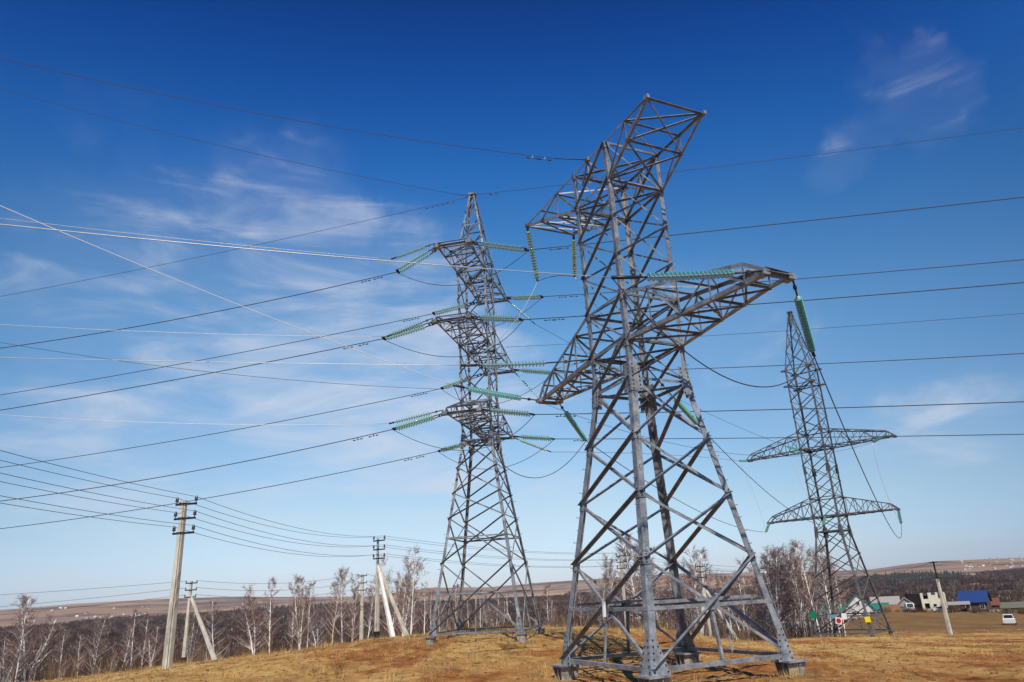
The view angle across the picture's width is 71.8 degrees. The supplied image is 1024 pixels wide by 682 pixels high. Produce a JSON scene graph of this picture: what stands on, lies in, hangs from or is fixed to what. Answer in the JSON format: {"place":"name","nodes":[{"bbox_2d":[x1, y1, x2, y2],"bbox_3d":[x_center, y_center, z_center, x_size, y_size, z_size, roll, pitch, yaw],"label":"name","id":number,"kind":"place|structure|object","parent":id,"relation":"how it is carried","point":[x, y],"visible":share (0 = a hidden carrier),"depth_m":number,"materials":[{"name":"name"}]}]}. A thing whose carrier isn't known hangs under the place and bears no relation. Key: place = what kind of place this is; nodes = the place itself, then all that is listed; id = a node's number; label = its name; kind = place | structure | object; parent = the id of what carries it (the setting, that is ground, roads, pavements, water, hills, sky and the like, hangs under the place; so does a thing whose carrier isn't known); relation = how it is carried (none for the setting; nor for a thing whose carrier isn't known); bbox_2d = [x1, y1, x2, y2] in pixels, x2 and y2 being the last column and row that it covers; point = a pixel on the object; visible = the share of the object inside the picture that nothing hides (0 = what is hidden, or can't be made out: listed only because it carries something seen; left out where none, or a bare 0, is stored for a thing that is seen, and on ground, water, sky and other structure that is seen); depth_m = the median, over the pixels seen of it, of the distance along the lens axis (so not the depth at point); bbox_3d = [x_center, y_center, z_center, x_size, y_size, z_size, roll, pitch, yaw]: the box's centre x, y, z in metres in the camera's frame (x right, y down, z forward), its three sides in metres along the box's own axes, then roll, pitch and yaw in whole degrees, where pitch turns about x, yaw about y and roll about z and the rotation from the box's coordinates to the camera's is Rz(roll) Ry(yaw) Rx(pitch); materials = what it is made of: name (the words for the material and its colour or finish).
{"place":"outdoors","nodes":[
{"label":"outdoors","id":0,"kind":"place"},
{"bbox_2d":[0,558,1023,665],"bbox_3d":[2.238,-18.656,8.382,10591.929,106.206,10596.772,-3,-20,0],"label":"hills","id":1,"kind":"structure","parent":0,"point":[156,606],"depth_m":2613.64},
{"bbox_2d":[0,567,1023,643],"bbox_3d":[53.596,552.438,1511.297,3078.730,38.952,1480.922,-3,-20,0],"label":"woodland","id":2,"kind":"object","parent":1,"relation":"on","point":[85,627],"visible":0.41,"depth_m":1334.53,"materials":[{"name":"brown plant"}]},
{"bbox_2d":[0,585,1023,681],"bbox_3d":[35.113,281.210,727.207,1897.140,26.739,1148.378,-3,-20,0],"label":"woodland","id":3,"kind":"object","parent":1,"relation":"on","point":[1015,595],"visible":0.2,"depth_m":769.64,"materials":[{"name":"brown plant"}]},
{"bbox_2d":[198,569,1023,611],"bbox_3d":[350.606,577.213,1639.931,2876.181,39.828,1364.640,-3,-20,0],"label":"pine forest","id":4,"kind":"object","parent":1,"relation":"on","point":[923,575],"visible":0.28,"depth_m":1724.21,"materials":[{"name":"plant"}]},
{"bbox_2d":[0,0,1023,609],"label":"sky","id":5,"kind":"structure","parent":0,"point":[772,80],"materials":[{"name":"blue"}]},
{"bbox_2d":[11,611,1023,681],"bbox_3d":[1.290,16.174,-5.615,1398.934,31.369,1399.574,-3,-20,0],"label":"ground","id":6,"kind":"structure","parent":0,"point":[965,622],"depth_m":28.43,"materials":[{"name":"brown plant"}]},
{"bbox_2d":[0,635,22,681],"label":"birch tree","id":7,"kind":"object","parent":6,"relation":"on","point":[16,657],"visible":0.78,"depth_m":44.40,"materials":[{"name":"grey plant"}]},
{"bbox_2d":[3,594,37,681],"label":"birch tree","id":8,"kind":"object","parent":6,"relation":"on","point":[17,644],"visible":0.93,"depth_m":47.93,"materials":[{"name":"grey plant"}]},
{"bbox_2d":[0,595,65,681],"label":"birch tree","id":9,"kind":"object","parent":6,"relation":"on","point":[51,631],"visible":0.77,"depth_m":51.61,"materials":[{"name":"grey plant"}]},
{"bbox_2d":[51,626,72,677],"bbox_3d":[-35.227,24.609,55.187,1.664,4.735,1.916,-7,-20,12],"label":"birch tree","id":10,"kind":"object","parent":6,"relation":"on","point":[59,648],"visible":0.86,"depth_m":55.31,"materials":[{"name":"grey plant"}]},
{"bbox_2d":[73,612,116,674],"bbox_3d":[-35.131,25.799,59.565,3.185,5.877,2.424,14,-26,-39],"label":"birch tree","id":11,"kind":"object","parent":6,"relation":"on","point":[100,628],"visible":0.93,"depth_m":59.66,"materials":[{"name":"grey plant"}]},
{"bbox_2d":[120,608,144,665],"bbox_3d":[-32.806,25.901,60.987,2.197,5.652,2.529,-16,-23,31],"label":"birch tree","id":12,"kind":"object","parent":6,"relation":"on","point":[138,621],"visible":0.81,"depth_m":61.18,"materials":[{"name":"grey plant"}]},
{"bbox_2d":[141,624,163,664],"bbox_3d":[-29.602,25.203,58.246,2.065,3.642,1.652,-5,-20,4],"label":"birch tree","id":13,"kind":"object","parent":6,"relation":"on","point":[154,651],"visible":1,"depth_m":58.20,"materials":[{"name":"grey plant"}]},
{"bbox_2d":[161,495,197,668],"bbox_3d":[-15.596,11.303,32.797,1.207,8.107,0.448,-7,-20,11],"label":"utility pole","id":14,"kind":"object","parent":6,"relation":"on","point":[168,651],"visible":1,"depth_m":32.70,"materials":[{"name":"concrete"}]},
{"bbox_2d":[177,609,204,661],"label":"birch tree","id":15,"kind":"object","parent":6,"relation":"on","point":[193,639],"visible":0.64,"depth_m":78.16,"materials":[{"name":"grey plant"}]},
{"bbox_2d":[181,580,216,663],"bbox_3d":[-25.446,23.201,57.959,3.501,6.905,0.568,-6,-20,7],"label":"utility pole","id":16,"kind":"object","parent":6,"relation":"on","point":[204,633],"visible":0.94,"depth_m":57.77,"materials":[{"name":"concrete"}]},
{"bbox_2d":[201,598,230,655],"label":"birch tree","id":17,"kind":"object","parent":6,"relation":"on","point":[212,617],"visible":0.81,"depth_m":74.06,"materials":[{"name":"grey plant"}]},
{"bbox_2d":[232,584,272,655],"bbox_3d":[-23.997,25.618,65.030,3.510,6.825,3.908,-21,-26,40],"label":"birch tree","id":18,"kind":"object","parent":6,"relation":"on","point":[252,617],"visible":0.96,"depth_m":64.95,"materials":[{"name":"grey plant"}]},
{"bbox_2d":[257,576,281,652],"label":"birch tree","id":19,"kind":"object","parent":6,"relation":"on","point":[270,607],"visible":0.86,"depth_m":67.71,"materials":[{"name":"grey plant"}]},
{"bbox_2d":[284,574,312,649],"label":"birch tree","id":20,"kind":"object","parent":6,"relation":"on","point":[298,624],"visible":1,"depth_m":66.37,"materials":[{"name":"grey plant"}]},
{"bbox_2d":[302,579,316,648],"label":"birch tree","id":21,"kind":"object","parent":6,"relation":"on","point":[309,605],"visible":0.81,"depth_m":70.44,"materials":[{"name":"grey plant"}]},
{"bbox_2d":[302,595,329,647],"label":"birch tree","id":22,"kind":"object","parent":6,"relation":"on","point":[313,609],"visible":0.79,"depth_m":81.16,"materials":[{"name":"grey plant"}]},
{"bbox_2d":[318,565,351,644],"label":"birch tree","id":23,"kind":"object","parent":6,"relation":"on","point":[342,576],"visible":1,"depth_m":69.22,"materials":[{"name":"grey plant"}]},
{"bbox_2d":[327,567,356,642],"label":"birch tree","id":24,"kind":"object","parent":6,"relation":"on","point":[341,603],"visible":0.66,"depth_m":72.92,"materials":[{"name":"grey plant"}]},
{"bbox_2d":[340,574,367,641],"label":"birch tree","id":25,"kind":"object","parent":6,"relation":"on","point":[352,612],"visible":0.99,"depth_m":71.02,"materials":[{"name":"grey plant"}]},
{"bbox_2d":[358,574,366,640],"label":"utility pole","id":26,"kind":"object","parent":6,"relation":"on","point":[362,611],"visible":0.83,"depth_m":76.94,"materials":[{"name":"concrete"}]},
{"bbox_2d":[373,535,408,637],"bbox_3d":[-9.516,18.989,54.033,3.110,8.167,2.116,-5,-20,7],"label":"utility pole","id":27,"kind":"object","parent":6,"relation":"on","point":[381,579],"visible":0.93,"depth_m":54.16,"materials":[{"name":"concrete"}]},
{"bbox_2d":[379,556,408,631],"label":"birch tree","id":28,"kind":"object","parent":6,"relation":"on","point":[401,592],"visible":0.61,"depth_m":68.65,"materials":[{"name":"grey plant"}]},
{"bbox_2d":[391,556,422,635],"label":"birch tree","id":29,"kind":"object","parent":6,"relation":"on","point":[408,574],"visible":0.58,"depth_m":74.10,"materials":[{"name":"grey plant"}]},
{"bbox_2d":[399,546,429,633],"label":"birch tree","id":30,"kind":"object","parent":6,"relation":"on","point":[408,586],"visible":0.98,"depth_m":66.95,"materials":[{"name":"grey plant"}]},
{"bbox_2d":[0,611,839,681],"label":"scrub","id":31,"kind":"object","parent":6,"relation":"on","point":[124,668],"visible":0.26,"depth_m":66.43,"materials":[{"name":"brown plant"}]},
{"bbox_2d":[425,192,544,644],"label":"lattice tower","id":32,"kind":"structure","parent":6,"relation":"on","point":[489,440],"depth_m":37.95,"materials":[{"name":"metal"}]},
{"bbox_2d":[2,89,457,194],"bbox_3d":[-26.012,-14.671,39.433,48.115,10.406,0.046,2,-20,-14],"label":"conductor cable","id":33,"kind":"object","parent":32,"relation":"attached to","point":[220,145],"visible":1,"depth_m":40.55,"materials":[{"name":"grey metal"}]},
{"bbox_2d":[0,196,468,296],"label":"conductor cable","id":34,"kind":"object","parent":32,"relation":"attached to","point":[257,244],"visible":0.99,"depth_m":44.82,"materials":[{"name":"grey metal"}]},
{"bbox_2d":[381,321,433,340],"bbox_3d":[-5.282,-0.513,36.222,2.847,0.687,0.607,-6,-20,8],"label":"insulator string","id":35,"kind":"object","parent":32,"relation":"attached to","point":[405,332],"visible":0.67,"depth_m":36.30,"materials":[{"name":"green glass"}]},
{"bbox_2d":[0,339,380,410],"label":"conductor cable","id":36,"kind":"object","parent":35,"relation":"attached to","point":[199,375],"visible":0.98,"depth_m":37.28,"materials":[{"name":"grey metal"}]},
{"bbox_2d":[396,248,436,273],"bbox_3d":[-5.116,-4.349,38.024,2.306,1.209,0.607,-6,-20,8],"label":"insulator string","id":37,"kind":"object","parent":32,"relation":"attached to","point":[412,260],"visible":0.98,"depth_m":37.94,"materials":[{"name":"green glass"}]},
{"bbox_2d":[0,272,396,348],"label":"conductor cable","id":38,"kind":"object","parent":37,"relation":"attached to","point":[213,312],"visible":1,"depth_m":38.93,"materials":[{"name":"grey metal"}]},
{"bbox_2d":[392,413,442,430],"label":"insulator string","id":39,"kind":"object","parent":32,"relation":"attached to","point":[414,422],"visible":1,"depth_m":35.83,"materials":[{"name":"green glass"}]},
{"bbox_2d":[2,429,391,500],"bbox_3d":[-39.106,8.521,40.206,67.012,3.154,0.060,-6,-20,8],"label":"conductor cable","id":40,"kind":"object","parent":39,"relation":"attached to","point":[211,467],"visible":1,"depth_m":36.90,"materials":[{"name":"grey metal"}]},
{"bbox_2d":[432,302,477,314],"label":"insulator string","id":41,"kind":"object","parent":32,"relation":"attached to","point":[443,310],"visible":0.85,"depth_m":45.34,"materials":[{"name":"green glass"}]},
{"bbox_2d":[1,314,430,394],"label":"conductor cable","id":42,"kind":"object","parent":41,"relation":"attached to","point":[225,355],"visible":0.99,"depth_m":46.91,"materials":[{"name":"grey metal"}]},
{"bbox_2d":[437,440,477,452],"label":"insulator string","id":43,"kind":"object","parent":32,"relation":"attached to","point":[456,446],"visible":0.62,"depth_m":42.14,"materials":[{"name":"green glass"}]},
{"bbox_2d":[0,451,437,528],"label":"conductor cable","id":44,"kind":"object","parent":43,"relation":"attached to","point":[233,493],"visible":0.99,"depth_m":43.47,"materials":[{"name":"grey metal"}]},
{"bbox_2d":[440,373,484,389],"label":"insulator string","id":45,"kind":"object","parent":32,"relation":"attached to","point":[450,385],"visible":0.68,"depth_m":44.69,"materials":[{"name":"green glass"}]},
{"bbox_2d":[0,388,440,467],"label":"conductor cable","id":46,"kind":"object","parent":45,"relation":"attached to","point":[233,430],"visible":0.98,"depth_m":46.16,"materials":[{"name":"grey metal"}]},
{"bbox_2d":[471,315,523,322],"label":"insulator string","id":47,"kind":"object","parent":32,"relation":"attached to","point":[493,318],"visible":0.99,"depth_m":35.16,"materials":[{"name":"green glass"}]},
{"bbox_2d":[523,282,1023,320],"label":"conductor cable","id":48,"kind":"object","parent":47,"relation":"attached to","point":[803,300],"visible":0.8,"depth_m":30.25,"materials":[{"name":"grey metal"}]},
{"bbox_2d":[471,241,528,252],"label":"insulator string","id":49,"kind":"object","parent":32,"relation":"attached to","point":[487,244],"visible":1,"depth_m":36.91,"materials":[{"name":"green glass"}]},
{"bbox_2d":[534,197,1023,249],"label":"conductor cable","id":50,"kind":"object","parent":49,"relation":"attached to","point":[789,222],"visible":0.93,"depth_m":32.17,"materials":[{"name":"grey metal"}]},
{"bbox_2d":[482,408,534,416],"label":"insulator string","id":51,"kind":"object","parent":32,"relation":"attached to","point":[509,412],"visible":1,"depth_m":34.85,"materials":[{"name":"green glass"}]},
{"bbox_2d":[535,401,1023,416],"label":"conductor cable","id":52,"kind":"object","parent":51,"relation":"attached to","point":[801,408],"visible":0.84,"depth_m":30.36,"materials":[{"name":"grey metal"}]},
{"bbox_2d":[506,294,543,300],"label":"insulator string","id":53,"kind":"object","parent":32,"relation":"attached to","point":[532,297],"visible":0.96,"depth_m":44.40,"materials":[{"name":"green glass"}]},
{"bbox_2d":[543,259,1023,297],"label":"conductor cable","id":54,"kind":"object","parent":53,"relation":"attached to","point":[818,277],"visible":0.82,"depth_m":38.30,"materials":[{"name":"grey metal"}]},
{"bbox_2d":[513,368,550,374],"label":"insulator string","id":55,"kind":"object","parent":32,"relation":"attached to","point":[535,371],"visible":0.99,"depth_m":43.76,"materials":[{"name":"green glass"}]},
{"bbox_2d":[559,353,1023,373],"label":"conductor cable","id":56,"kind":"object","parent":55,"relation":"attached to","point":[834,363],"visible":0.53,"depth_m":38.06,"materials":[{"name":"grey metal"}]},
{"bbox_2d":[512,435,554,440],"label":"insulator string","id":57,"kind":"object","parent":32,"relation":"attached to","point":[535,437],"visible":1,"depth_m":41.22,"materials":[{"name":"green glass"}]},
{"bbox_2d":[574,434,1023,440],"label":"conductor cable","id":58,"kind":"object","parent":57,"relation":"attached to","point":[834,437],"visible":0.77,"depth_m":36.12,"materials":[{"name":"grey metal"}]},
{"bbox_2d":[476,128,1020,194],"bbox_3d":[21.575,-10.402,35.300,50.593,5.383,0.060,-9,-21,17],"label":"conductor cable","id":59,"kind":"object","parent":32,"relation":"attached to","point":[767,160],"visible":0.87,"depth_m":37.63,"materials":[{"name":"grey metal"}]},
{"bbox_2d":[30,626,1023,681],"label":"pebbles","id":60,"kind":"object","parent":6,"relation":"on","point":[819,675],"visible":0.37,"depth_m":28.59,"materials":[{"name":"stone"}]},
{"bbox_2d":[588,557,620,625],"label":"birch tree","id":61,"kind":"object","parent":6,"relation":"on","point":[606,584],"visible":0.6,"depth_m":89.52,"materials":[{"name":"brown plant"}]},
{"bbox_2d":[610,531,659,625],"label":"birch tree","id":62,"kind":"object","parent":6,"relation":"on","point":[631,585],"visible":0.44,"depth_m":85.85,"materials":[{"name":"grey plant"}]},
{"bbox_2d":[525,93,807,681],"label":"lattice tower","id":63,"kind":"structure","parent":6,"relation":"on","point":[653,667],"depth_m":25.00,"materials":[{"name":"metal"}]},
{"bbox_2d":[1,58,585,160],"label":"conductor cable","id":64,"kind":"object","parent":63,"relation":"attached to","point":[313,123],"visible":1,"depth_m":25.97,"materials":[{"name":"grey metal"}]},
{"bbox_2d":[453,384,536,400],"bbox_3d":[-0.609,2.288,30.583,4.663,0.301,0.260,13,-25,-37],"label":"insulator string","id":65,"kind":"object","parent":63,"relation":"attached to","point":[493,393],"visible":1,"depth_m":30.40,"materials":[{"name":"green glass"}]},
{"bbox_2d":[1,206,451,384],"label":"conductor cable","id":66,"kind":"object","parent":65,"relation":"attached to","point":[212,294],"visible":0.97,"depth_m":23.75,"materials":[{"name":"grey metal"}]},
{"bbox_2d":[461,359,589,368],"bbox_3d":[0.560,0.844,26.283,4.939,0.382,0.260,0,-20,-9],"label":"insulator string","id":67,"kind":"object","parent":63,"relation":"attached to","point":[518,364],"visible":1,"depth_m":26.17,"materials":[{"name":"green glass"}]},
{"bbox_2d":[0,357,460,365],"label":"conductor cable","id":68,"kind":"object","parent":67,"relation":"attached to","point":[225,362],"visible":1,"depth_m":24.57,"materials":[{"name":"metal"}]},
{"bbox_2d":[526,227,538,280],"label":"insulator string","id":69,"kind":"object","parent":63,"relation":"hanging from","point":[531,249],"visible":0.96,"depth_m":32.76,"materials":[{"name":"green glass"}]},
{"bbox_2d":[560,404,586,440],"bbox_3d":[2.854,3.830,33.379,0.260,1.409,2.934,-13,-22,26],"label":"insulator string","id":70,"kind":"object","parent":63,"relation":"attached to","point":[573,423],"visible":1,"depth_m":33.43,"materials":[{"name":"green glass"}]},
{"bbox_2d":[649,370,699,426],"bbox_3d":[7.009,2.486,30.468,0.260,1.278,7.144,-14,-22,27],"label":"insulator string","id":71,"kind":"object","parent":63,"relation":"attached to","point":[686,412],"visible":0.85,"depth_m":31.43,"materials":[{"name":"green glass"}]},
{"bbox_2d":[611,269,761,281],"bbox_3d":[4.880,-1.814,19.261,4.691,0.579,0.260,2,-20,-14],"label":"insulator string","id":72,"kind":"object","parent":63,"relation":"attached to","point":[692,275],"visible":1,"depth_m":19.18,"materials":[{"name":"green glass"}]},
{"bbox_2d":[0,224,611,277],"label":"conductor cable","id":73,"kind":"object","parent":72,"relation":"attached to","point":[296,253],"visible":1,"depth_m":16.67,"materials":[{"name":"metal"}]},
{"bbox_2d":[613,279,815,387],"bbox_3d":[6.020,-0.013,19.994,7.670,2.542,0.058,8,-23,-28],"label":"conductor cable","id":74,"kind":"object","parent":72,"relation":"hanging from","point":[699,361],"visible":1,"depth_m":19.20,"materials":[{"name":"black metal"}]},
{"bbox_2d":[792,280,815,355],"bbox_3d":[8.682,-0.708,21.076,0.260,1.801,2.527,-13,-22,26],"label":"insulator string","id":75,"kind":"object","parent":63,"relation":"hanging from","point":[804,321],"visible":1,"depth_m":21.09,"materials":[{"name":"green glass"}]},
{"bbox_2d":[813,356,901,537],"bbox_3d":[21.820,9.123,41.508,0.193,4.242,49.605,-14,-22,27],"label":"conductor cable","id":76,"kind":"object","parent":75,"relation":"hanging from","point":[851,444],"visible":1,"depth_m":26.52,"materials":[{"name":"black metal"}]},
{"bbox_2d":[680,546,707,628],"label":"birch tree","id":77,"kind":"object","parent":6,"relation":"on","point":[687,564],"visible":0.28,"depth_m":91.32,"materials":[{"name":"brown plant"}]},
{"bbox_2d":[682,564,712,632],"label":"birch tree","id":78,"kind":"object","parent":6,"relation":"on","point":[698,612],"visible":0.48,"depth_m":78.82,"materials":[{"name":"brown plant"}]},
{"bbox_2d":[695,564,738,639],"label":"utility pole","id":79,"kind":"object","parent":6,"relation":"on","point":[704,590],"visible":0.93,"depth_m":73.03,"materials":[{"name":"concrete"}]},
{"bbox_2d":[713,555,760,636],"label":"birch tree","id":80,"kind":"object","parent":6,"relation":"on","point":[744,593],"visible":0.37,"depth_m":88.03,"materials":[{"name":"brown plant"}]},
{"bbox_2d":[731,571,762,631],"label":"birch tree","id":81,"kind":"object","parent":6,"relation":"on","point":[741,593],"visible":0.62,"depth_m":82.24,"materials":[{"name":"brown plant"}]},
{"bbox_2d":[742,550,796,633],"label":"birch tree","id":82,"kind":"object","parent":6,"relation":"on","point":[778,590],"visible":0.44,"depth_m":82.77,"materials":[{"name":"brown plant"}]},
{"bbox_2d":[751,543,799,630],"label":"birch tree","id":83,"kind":"object","parent":6,"relation":"on","point":[778,601],"visible":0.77,"depth_m":78.78,"materials":[{"name":"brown plant"}]},
{"bbox_2d":[760,544,810,637],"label":"birch tree","id":84,"kind":"object","parent":6,"relation":"on","point":[795,618],"visible":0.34,"depth_m":82.30,"materials":[{"name":"brown plant"}]},
{"bbox_2d":[777,544,813,636],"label":"birch tree","id":85,"kind":"object","parent":6,"relation":"on","point":[785,560],"visible":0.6,"depth_m":81.65,"materials":[{"name":"grey plant"}]},
{"bbox_2d":[785,558,811,635],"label":"birch tree","id":86,"kind":"object","parent":6,"relation":"on","point":[797,590],"visible":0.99,"depth_m":77.59,"materials":[{"name":"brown plant"}]},
{"bbox_2d":[789,539,821,634],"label":"birch tree","id":87,"kind":"object","parent":6,"relation":"on","point":[809,586],"visible":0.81,"depth_m":81.78,"materials":[{"name":"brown plant"}]},
{"bbox_2d":[788,540,824,634],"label":"birch tree","id":88,"kind":"object","parent":6,"relation":"on","point":[792,550],"visible":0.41,"depth_m":84.04,"materials":[{"name":"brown plant"}]},
{"bbox_2d":[746,311,899,636],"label":"lattice tower","id":89,"kind":"structure","parent":6,"relation":"on","point":[840,530],"depth_m":69.27,"materials":[{"name":"metal"}]},
{"bbox_2d":[806,539,841,629],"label":"birch tree","id":90,"kind":"object","parent":6,"relation":"on","point":[827,627],"visible":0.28,"depth_m":85.48,"materials":[{"name":"brown plant"}]},
{"bbox_2d":[809,543,840,625],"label":"birch tree","id":91,"kind":"object","parent":6,"relation":"on","point":[820,577],"visible":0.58,"depth_m":81.19,"materials":[{"name":"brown plant"}]},
{"bbox_2d":[803,545,861,635],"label":"birch tree","id":92,"kind":"object","parent":6,"relation":"on","point":[828,586],"visible":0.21,"depth_m":87.39,"materials":[{"name":"grey plant"}]},
{"bbox_2d":[827,571,857,635],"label":"birch tree","id":93,"kind":"object","parent":6,"relation":"on","point":[839,599],"visible":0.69,"depth_m":81.38,"materials":[{"name":"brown plant"}]},
{"bbox_2d":[821,593,888,619],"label":"house","id":94,"kind":"structure","parent":6,"relation":"on","point":[858,607],"depth_m":209.94,"materials":[{"name":"white paint"}]},
{"bbox_2d":[905,592,947,611],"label":"unfinished house","id":95,"kind":"structure","parent":6,"relation":"on","point":[929,600],"depth_m":210.62,"materials":[{"name":"grey stone"}]},
{"bbox_2d":[845,605,1023,622],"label":"scrub","id":96,"kind":"object","parent":6,"relation":"on","point":[954,610],"visible":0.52,"depth_m":184.31,"materials":[{"name":"brown plant"}]},
{"bbox_2d":[929,561,952,634],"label":"utility pole","id":97,"kind":"object","parent":6,"relation":"on","point":[947,620],"visible":0.96,"depth_m":66.64,"materials":[{"name":"concrete"}]},
{"bbox_2d":[957,588,991,611],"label":"house","id":98,"kind":"structure","parent":6,"relation":"on","point":[979,598],"depth_m":199.31,"materials":[{"name":"blue metal"}]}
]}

